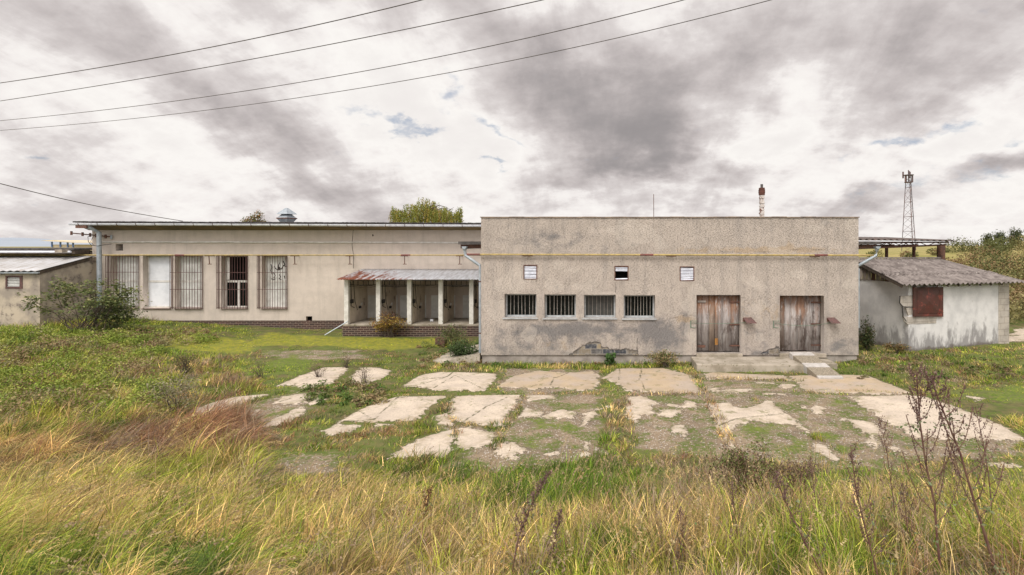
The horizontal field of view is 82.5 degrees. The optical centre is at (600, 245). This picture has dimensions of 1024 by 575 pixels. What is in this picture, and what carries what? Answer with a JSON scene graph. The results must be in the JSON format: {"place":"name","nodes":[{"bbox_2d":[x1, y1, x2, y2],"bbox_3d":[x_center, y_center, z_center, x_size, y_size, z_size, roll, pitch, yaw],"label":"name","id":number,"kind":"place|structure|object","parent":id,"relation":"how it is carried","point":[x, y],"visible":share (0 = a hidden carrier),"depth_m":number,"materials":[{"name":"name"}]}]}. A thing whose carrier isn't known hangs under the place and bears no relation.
{"place":"outdoors","nodes":[
{"label":"outdoors","id":0,"kind":"place"},
{"bbox_2d":[0,238,91,246],"bbox_3d":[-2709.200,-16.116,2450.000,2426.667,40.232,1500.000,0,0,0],"label":"hills","id":1,"kind":"structure","parent":0,"point":[21,242],"depth_m":2152.20,"materials":[{"name":"grey"}]},
{"bbox_2d":[171,351,201,374],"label":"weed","id":2,"kind":"object","parent":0,"point":[185,364],"visible":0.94,"depth_m":17.63,"materials":[{"name":"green plant"}]},
{"bbox_2d":[1,0,421,82],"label":"power line","id":3,"kind":"object","parent":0,"point":[227,43],"visible":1,"depth_m":25.68,"materials":[{"name":"black metal"}]},
{"bbox_2d":[1,0,541,100],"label":"power line","id":4,"kind":"object","parent":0,"point":[292,51],"visible":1,"depth_m":26.71,"materials":[{"name":"black metal"}]},
{"bbox_2d":[0,0,682,120],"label":"power line","id":5,"kind":"object","parent":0,"point":[377,68],"visible":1,"depth_m":27.56,"materials":[{"name":"black metal"}]},
{"bbox_2d":[0,0,769,130],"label":"power line","id":6,"kind":"object","parent":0,"point":[432,75],"visible":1,"depth_m":28.01,"materials":[{"name":"black metal"}]},
{"bbox_2d":[0,245,1023,574],"bbox_3d":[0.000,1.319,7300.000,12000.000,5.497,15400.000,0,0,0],"label":"ground","id":7,"kind":"structure","parent":0,"point":[552,421],"depth_m":13.71,"materials":[{"name":"green plant"}]},
{"bbox_2d":[0,256,96,325],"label":"annex","id":8,"kind":"object","parent":7,"relation":"on","point":[12,285],"visible":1,"depth_m":25.04,"materials":[{"name":"paint"}]},
{"bbox_2d":[0,248,91,271],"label":"roof","id":9,"kind":"object","parent":8,"relation":"on","point":[45,251],"visible":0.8,"depth_m":26.60,"materials":[{"name":"metal"}]},
{"bbox_2d":[41,240,91,250],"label":"canopy building","id":10,"kind":"structure","parent":7,"relation":"on","point":[67,245],"depth_m":60.00,"materials":[{"name":"blue paint"}]},
{"bbox_2d":[17,277,152,332],"bbox_3d":[-21.029,2.413,23.646,5.429,2.394,1.397,0,0,0],"label":"elder bush","id":11,"kind":"object","parent":7,"relation":"on","point":[107,302],"visible":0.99,"depth_m":23.56,"materials":[{"name":"green plant"}]},
{"bbox_2d":[76,291,148,329],"bbox_3d":[-20.880,2.615,24.557,3.103,2.033,1.476,0,0,0],"label":"elder bush","id":12,"kind":"object","parent":7,"relation":"on","point":[117,319],"visible":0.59,"depth_m":24.41,"materials":[{"name":"green plant"}]},
{"bbox_2d":[131,367,210,413],"bbox_3d":[-10.031,3.472,13.633,1.654,1.130,1.052,0,0,0],"label":"grey shrub","id":13,"kind":"object","parent":7,"relation":"on","point":[176,402],"visible":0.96,"depth_m":13.60,"materials":[{"name":"green plant"}]},
{"bbox_2d":[155,414,196,485],"bbox_3d":[-6.335,3.120,8.599,0.620,1.200,0.080,0,0,0],"label":"grass panicle","id":14,"kind":"object","parent":7,"relation":"on","point":[174,430],"depth_m":8.60,"materials":[{"name":"plant"}]},
{"bbox_2d":[207,429,239,488],"bbox_3d":[-5.622,3.225,8.600,0.497,0.990,0.083,0,0,0],"label":"grass panicle","id":15,"kind":"object","parent":7,"relation":"on","point":[228,434],"depth_m":8.60,"materials":[{"name":"plant"}]},
{"bbox_2d":[240,210,266,221],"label":"maple tree","id":16,"kind":"object","parent":7,"relation":"on","point":[250,219],"visible":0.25,"depth_m":59.95,"materials":[{"name":"green plant"}]},
{"bbox_2d":[246,360,271,377],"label":"dry herb","id":17,"kind":"object","parent":7,"relation":"on","point":[259,375],"visible":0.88,"depth_m":17.36,"materials":[{"name":"brown plant"}]},
{"bbox_2d":[253,440,283,484],"bbox_3d":[-4.948,3.312,8.604,0.469,0.817,0.078,0,0,0],"label":"grass panicle","id":18,"kind":"object","parent":7,"relation":"on","point":[280,443],"depth_m":8.60,"materials":[{"name":"plant"}]},
{"bbox_2d":[73,221,480,329],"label":"wing","id":19,"kind":"structure","parent":7,"relation":"on","point":[304,292],"depth_m":27.50,"materials":[{"name":"beige paint"}]},
{"bbox_2d":[75,225,101,319],"bbox_3d":[-23.801,1.294,26.796,0.937,4.618,0.455,0,0,-32],"label":"downpipe","id":20,"kind":"object","parent":19,"relation":"attached to","point":[98,255],"visible":0.8,"depth_m":26.95,"materials":[{"name":"metal"}]},
{"bbox_2d":[0,183,180,220],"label":"service cable","id":21,"kind":"object","parent":19,"relation":"attached to","point":[87,204],"visible":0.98,"depth_m":24.57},
{"bbox_2d":[70,231,112,245],"bbox_3d":[-23.569,-0.302,27.046,1.820,0.704,0.950,0,0,0],"label":"cable bracket","id":22,"kind":"object","parent":19,"relation":"attached to","point":[91,235],"visible":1,"depth_m":26.82,"materials":[{"name":"metal"}]},
{"bbox_2d":[105,256,138,307],"bbox_3d":[-22.739,1.721,27.600,1.500,2.572,0.540,0,0,0],"label":"window","id":23,"kind":"structure","parent":19,"relation":"in","point":[127,267],"depth_m":27.82,"materials":[{"name":"white paint"}]},
{"bbox_2d":[142,256,170,308],"bbox_3d":[-21.161,1.771,27.655,1.388,2.545,0.430,0,0,0],"label":"window","id":24,"kind":"structure","parent":19,"relation":"in","point":[159,267],"depth_m":27.82,"materials":[{"name":"white paint"}]},
{"bbox_2d":[169,256,202,308],"bbox_3d":[-19.703,1.739,27.600,1.484,2.608,0.540,0,0,0],"label":"window","id":25,"kind":"structure","parent":19,"relation":"in","point":[191,267],"depth_m":27.80,"materials":[{"name":"white paint"}]},
{"bbox_2d":[216,256,247,308],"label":"window","id":26,"kind":"structure","parent":19,"relation":"in","point":[236,272],"depth_m":27.78,"materials":[{"name":"white paint"}]},
{"bbox_2d":[0,254,480,263],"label":"gas pipe","id":27,"kind":"object","parent":19,"relation":"attached to","point":[349,255],"visible":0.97,"depth_m":27.08,"materials":[{"name":"metal"}]},
{"bbox_2d":[257,256,287,308],"bbox_3d":[-15.607,1.739,27.608,1.390,2.608,0.556,0,0,0],"label":"window","id":28,"kind":"structure","parent":19,"relation":"in","point":[276,266],"depth_m":27.80,"materials":[{"name":"white paint"}]},
{"bbox_2d":[68,223,480,226],"bbox_3d":[-14.502,-0.929,26.610,20.005,0.195,0.213,0,0,0],"label":"gutter","id":29,"kind":"object","parent":19,"relation":"attached to","point":[309,225],"visible":0.91,"depth_m":26.54,"materials":[{"name":"metal"}]},
{"bbox_2d":[102,241,457,242],"bbox_3d":[-15.015,-0.140,27.470,17.600,0.104,0.084,0,0,0],"label":"cable conduit","id":30,"kind":"object","parent":19,"relation":"attached to","point":[250,242],"visible":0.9,"depth_m":27.44,"materials":[{"name":"metal"}]},
{"bbox_2d":[276,208,296,221],"bbox_3d":[-16.048,-1.404,29.500,0.679,1.008,0.679,0,0,16],"label":"roof ventilator","id":31,"kind":"object","parent":19,"relation":"on","point":[286,215],"visible":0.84,"depth_m":29.30,"materials":[{"name":"metal"}]},
{"bbox_2d":[309,360,331,376],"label":"dry herb","id":32,"kind":"object","parent":7,"relation":"on","point":[317,375],"visible":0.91,"depth_m":17.39,"materials":[{"name":"brown plant"}]},
{"bbox_2d":[325,321,347,334],"bbox_3d":[-11.195,3.519,24.450,0.915,0.581,0.050,0,0,-20],"label":"pole","id":33,"kind":"object","parent":7,"relation":"on","point":[336,328],"visible":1,"depth_m":24.44,"materials":[{"name":"metal"}]},
{"bbox_2d":[338,349,353,367],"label":"dry herb","id":34,"kind":"object","parent":7,"relation":"on","point":[346,360],"visible":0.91,"depth_m":18.76,"materials":[{"name":"brown plant"}]},
{"bbox_2d":[352,367,369,383],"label":"dry herb","id":35,"kind":"object","parent":7,"relation":"on","point":[364,375],"visible":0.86,"depth_m":16.64,"materials":[{"name":"brown plant"}]},
{"bbox_2d":[367,311,409,337],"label":"yellow shrub","id":36,"kind":"object","parent":7,"relation":"on","point":[385,324],"visible":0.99,"depth_m":24.89,"materials":[{"name":"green plant"}]},
{"bbox_2d":[378,309,399,336],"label":"brown twigs","id":37,"kind":"object","parent":7,"relation":"on","point":[392,314],"visible":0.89,"depth_m":25.09,"materials":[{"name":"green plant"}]},
{"bbox_2d":[336,269,478,336],"bbox_3d":[-7.729,2.657,26.147,7.258,3.085,2.700,0,0,0],"label":"porch","id":38,"kind":"object","parent":7,"relation":"on","point":[412,305],"visible":0.76,"depth_m":25.75,"materials":[{"name":"paint"}]},
{"bbox_2d":[406,485,442,531],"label":"dock stalk","id":39,"kind":"object","parent":7,"relation":"on","point":[425,502],"visible":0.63,"depth_m":5.99,"materials":[{"name":"brown plant"}]},
{"bbox_2d":[388,197,463,222],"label":"willow tree","id":40,"kind":"object","parent":7,"relation":"on","point":[429,213],"visible":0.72,"depth_m":53.79,"materials":[{"name":"green plant"}]},
{"bbox_2d":[435,337,446,344],"bbox_3d":[-6.316,3.790,22.900,0.380,0.260,0.400,0,0,0],"label":"rusty crate","id":41,"kind":"object","parent":7,"relation":"on","point":[440,343],"visible":0.76,"depth_m":22.70,"materials":[{"name":"metal"}]},
{"bbox_2d":[431,321,473,347],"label":"nettle clump","id":42,"kind":"object","parent":7,"relation":"on","point":[449,334],"visible":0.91,"depth_m":21.90,"materials":[{"name":"green plant"}]},
{"bbox_2d":[431,344,481,363],"bbox_3d":[-5.030,3.881,20.553,1.901,0.438,2.093,0,0,0],"label":"concrete apron","id":43,"kind":"object","parent":7,"relation":"on","point":[475,357],"visible":0.34,"depth_m":19.66,"materials":[{"name":"beige concrete"}]},
{"bbox_2d":[443,337,478,356],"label":"nettle clump","id":44,"kind":"object","parent":7,"relation":"on","point":[458,349],"visible":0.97,"depth_m":19.77,"materials":[{"name":"green plant"}]},
{"bbox_2d":[0,322,1022,420],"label":"weeds","id":45,"kind":"object","parent":7,"relation":"on","point":[156,338],"visible":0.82,"depth_m":17.64,"materials":[{"name":"green plant"}]},
{"bbox_2d":[0,315,1023,574],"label":"grass","id":46,"kind":"structure","parent":7,"relation":"on","point":[60,437],"depth_m":6.43,"materials":[{"name":"green plant"}]},
{"bbox_2d":[492,469,551,574],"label":"dock stalk","id":47,"kind":"object","parent":7,"relation":"on","point":[532,494],"visible":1,"depth_m":4.09,"materials":[{"name":"brown plant"}]},
{"bbox_2d":[533,506,563,573],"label":"dock stalk","id":48,"kind":"object","parent":7,"relation":"on","point":[559,517],"visible":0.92,"depth_m":4.10,"materials":[{"name":"brown plant"}]},
{"bbox_2d":[604,353,616,365],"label":"dock clump","id":49,"kind":"object","parent":7,"relation":"on","point":[611,357],"visible":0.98,"depth_m":19.05,"materials":[{"name":"green plant"}]},
{"bbox_2d":[643,349,681,367],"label":"dry grass clump","id":50,"kind":"object","parent":7,"relation":"on","point":[662,357],"visible":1,"depth_m":18.82,"materials":[{"name":"beige plant"}]},
{"bbox_2d":[458,216,880,364],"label":"front building","id":51,"kind":"structure","parent":7,"relation":"on","point":[537,309],"depth_m":19.40,"materials":[{"name":"paint"}]},
{"bbox_2d":[462,246,480,352],"bbox_3d":[-4.367,1.844,23.400,0.715,3.612,7.800,0,0,0],"label":"downpipe","id":52,"kind":"object","parent":51,"relation":"attached to","point":[464,248],"visible":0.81,"depth_m":19.51,"materials":[{"name":"metal"}]},
{"bbox_2d":[502,294,537,318],"bbox_3d":[-2.689,2.064,19.530,1.183,0.835,0.360,0,0,0],"label":"window","id":53,"kind":"structure","parent":51,"relation":"in","point":[517,305],"depth_m":19.69,"materials":[{"name":"white glass"}]},
{"bbox_2d":[543,294,576,319],"bbox_3d":[-1.350,2.077,19.530,1.171,0.835,0.360,0,0,0],"label":"window","id":54,"kind":"structure","parent":51,"relation":"in","point":[556,305],"depth_m":19.69,"materials":[{"name":"white glass"}]},
{"bbox_2d":[582,295,616,319],"bbox_3d":[-0.015,2.083,19.530,1.177,0.822,0.360,0,0,0],"label":"window","id":55,"kind":"structure","parent":51,"relation":"in","point":[594,305],"depth_m":19.69,"materials":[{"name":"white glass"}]},
{"bbox_2d":[622,295,656,319],"bbox_3d":[1.317,2.096,19.530,1.164,0.822,0.360,0,0,0],"label":"window","id":56,"kind":"structure","parent":51,"relation":"in","point":[636,307],"depth_m":19.69,"materials":[{"name":"white glass"}]},
{"bbox_2d":[467,253,873,256],"bbox_3d":[2.348,0.333,19.331,13.627,0.118,0.135,0,0,0],"label":"gas pipe","id":57,"kind":"object","parent":51,"relation":"attached to","point":[675,255],"visible":1,"depth_m":19.28,"materials":[{"name":"metal"}]},
{"bbox_2d":[690,295,745,356],"bbox_3d":[4.027,2.726,19.470,1.990,2.096,0.380,0,0,0],"label":"door","id":58,"kind":"structure","parent":51,"relation":"in","point":[717,316],"depth_m":19.60,"materials":[{"name":"brown wood"}]},
{"bbox_2d":[743,317,755,322],"bbox_3d":[5.013,2.517,19.282,0.404,0.170,0.245,0,0,0],"label":"flap box","id":59,"kind":"object","parent":51,"relation":"attached to","point":[748,319],"visible":1,"depth_m":19.28,"materials":[{"name":"metal"}]},
{"bbox_2d":[758,184,764,216],"bbox_3d":[7.017,-1.327,25.000,0.235,2.647,0.235,0,0,0],"label":"chimney","id":60,"kind":"object","parent":51,"relation":"on","point":[761,191],"visible":0.52,"depth_m":24.91,"materials":[{"name":"white metal"}]},
{"bbox_2d":[773,296,827,357],"bbox_3d":[6.824,2.736,19.520,2.010,2.077,0.480,0,0,0],"label":"door","id":61,"kind":"structure","parent":51,"relation":"in","point":[800,316],"depth_m":19.70,"materials":[{"name":"brown wood"}]},
{"bbox_2d":[827,317,839,322],"bbox_3d":[7.820,2.517,19.282,0.379,0.170,0.245,0,0,0],"label":"flap box","id":62,"kind":"object","parent":51,"relation":"attached to","point":[832,319],"visible":1,"depth_m":19.28,"materials":[{"name":"metal"}]},
{"bbox_2d":[859,246,880,327],"bbox_3d":[9.141,1.419,23.404,0.857,2.762,7.792,0,0,0],"label":"downpipe","id":63,"kind":"object","parent":51,"relation":"attached to","point":[876,248],"visible":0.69,"depth_m":19.61,"materials":[{"name":"metal"}]},
{"bbox_2d":[674,505,697,568],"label":"dry stalk","id":64,"kind":"object","parent":7,"relation":"on","point":[683,524],"visible":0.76,"depth_m":4.50,"materials":[{"name":"brown plant"}]},
{"bbox_2d":[719,481,753,554],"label":"dry stalk","id":65,"kind":"object","parent":7,"relation":"on","point":[732,500],"visible":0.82,"depth_m":4.90,"materials":[{"name":"brown plant"}]},
{"bbox_2d":[700,437,789,495],"bbox_3d":[2.002,3.065,7.864,1.065,0.922,0.865,0,0,-32],"label":"weed bush","id":66,"kind":"object","parent":7,"relation":"on","point":[736,464],"visible":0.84,"depth_m":7.86,"materials":[{"name":"green plant"}]},
{"bbox_2d":[691,357,836,372],"bbox_3d":[5.344,3.925,18.781,4.572,0.350,1.318,0,0,0],"label":"loading step","id":67,"kind":"object","parent":7,"relation":"on","point":[737,364],"visible":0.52,"depth_m":18.27,"materials":[{"name":"concrete"}]},
{"bbox_2d":[760,453,825,497],"bbox_3d":[2.487,3.027,7.418,0.822,0.695,0.614,0,0,0],"label":"weed bush","id":68,"kind":"object","parent":7,"relation":"on","point":[807,470],"visible":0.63,"depth_m":7.36,"materials":[{"name":"green plant"}]},
{"bbox_2d":[762,469,831,574],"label":"mugwort","id":69,"kind":"object","parent":7,"relation":"on","point":[784,493],"visible":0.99,"depth_m":4.10,"materials":[{"name":"brown plant"}]},
{"bbox_2d":[789,352,842,378],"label":"ramp","id":70,"kind":"structure","parent":7,"relation":"on","point":[814,365],"depth_m":18.05,"materials":[{"name":"concrete"}]},
{"bbox_2d":[807,456,824,520],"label":"dry stalk","id":71,"kind":"object","parent":7,"relation":"on","point":[809,463],"visible":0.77,"depth_m":6.00,"materials":[{"name":"brown plant"}]},
{"bbox_2d":[859,315,876,350],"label":"side bush","id":72,"kind":"object","parent":7,"relation":"on","point":[865,340],"visible":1,"depth_m":20.88,"materials":[{"name":"green plant"}]},
{"bbox_2d":[835,440,902,574],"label":"mugwort","id":73,"kind":"object","parent":7,"relation":"on","point":[851,456],"visible":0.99,"depth_m":4.10,"materials":[{"name":"brown plant"}]},
{"bbox_2d":[875,415,907,526],"bbox_3d":[2.842,2.243,5.619,0.324,1.203,0.240,0,0,-41],"label":"mugwort","id":74,"kind":"object","parent":7,"relation":"on","point":[893,502],"visible":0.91,"depth_m":5.60,"materials":[{"name":"brown plant"}]},
{"bbox_2d":[882,342,910,353],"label":"side bush","id":75,"kind":"object","parent":7,"relation":"on","point":[897,346],"visible":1,"depth_m":20.35,"materials":[{"name":"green plant"}]},
{"bbox_2d":[882,482,922,561],"bbox_3d":[2.462,2.226,4.622,0.336,0.697,0.154,0,0,0],"label":"dry stalk","id":76,"kind":"object","parent":7,"relation":"on","point":[902,492],"visible":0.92,"depth_m":4.60,"materials":[{"name":"brown plant"}]},
{"bbox_2d":[859,237,953,259],"bbox_3d":[11.976,1.760,27.250,7.155,4.480,5.502,0,0,0],"label":"steel canopy","id":77,"kind":"object","parent":7,"relation":"on","point":[941,250],"visible":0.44,"depth_m":24.99,"materials":[{"name":"grey metal"}]},
{"bbox_2d":[901,170,915,250],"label":"lattice mast","id":78,"kind":"object","parent":7,"relation":"on","point":[909,175],"visible":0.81,"depth_m":150.24,"materials":[{"name":"metal"}]},
{"bbox_2d":[896,361,961,574],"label":"mugwort","id":79,"kind":"object","parent":7,"relation":"on","point":[915,407],"visible":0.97,"depth_m":4.20,"materials":[{"name":"brown plant"}]},
{"bbox_2d":[859,257,1023,351],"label":"shed","id":80,"kind":"structure","parent":7,"relation":"on","point":[923,303],"depth_m":21.90,"materials":[{"name":"white paint"}]},
{"bbox_2d":[866,234,1023,324],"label":"hillside thicket","id":81,"kind":"object","parent":7,"relation":"on","point":[1002,266],"visible":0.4,"depth_m":46.12,"materials":[{"name":"green plant"}]},
{"bbox_2d":[947,442,966,512],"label":"dry stalk","id":82,"kind":"object","parent":7,"relation":"on","point":[954,476],"visible":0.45,"depth_m":6.30,"materials":[{"name":"brown plant"}]},
{"bbox_2d":[923,366,1009,574],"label":"mugwort","id":83,"kind":"object","parent":7,"relation":"on","point":[959,439],"visible":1,"depth_m":4.09,"materials":[{"name":"brown plant"}]},
{"bbox_2d":[980,233,994,247],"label":"skyline bush","id":84,"kind":"object","parent":7,"relation":"on","point":[988,236],"visible":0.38,"depth_m":58.00,"materials":[{"name":"green plant"}]},
{"bbox_2d":[965,403,1010,541],"bbox_3d":[3.533,2.067,5.232,0.407,1.325,0.289,0,0,-30],"label":"mugwort","id":85,"kind":"object","parent":7,"relation":"on","point":[982,441],"visible":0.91,"depth_m":5.20,"materials":[{"name":"brown plant"}]},
{"bbox_2d":[991,229,1008,247],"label":"skyline bush","id":86,"kind":"object","parent":7,"relation":"on","point":[998,235],"visible":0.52,"depth_m":57.86,"materials":[{"name":"green plant"}]},
{"bbox_2d":[1007,227,1023,244],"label":"skyline bush","id":87,"kind":"object","parent":7,"relation":"on","point":[1016,233],"visible":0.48,"depth_m":57.90,"materials":[{"name":"green plant"}]},
{"bbox_2d":[0,0,1023,245],"label":"sky","id":88,"kind":"structure","parent":0,"point":[825,105],"materials":[{"name":"grey"}]}
]}

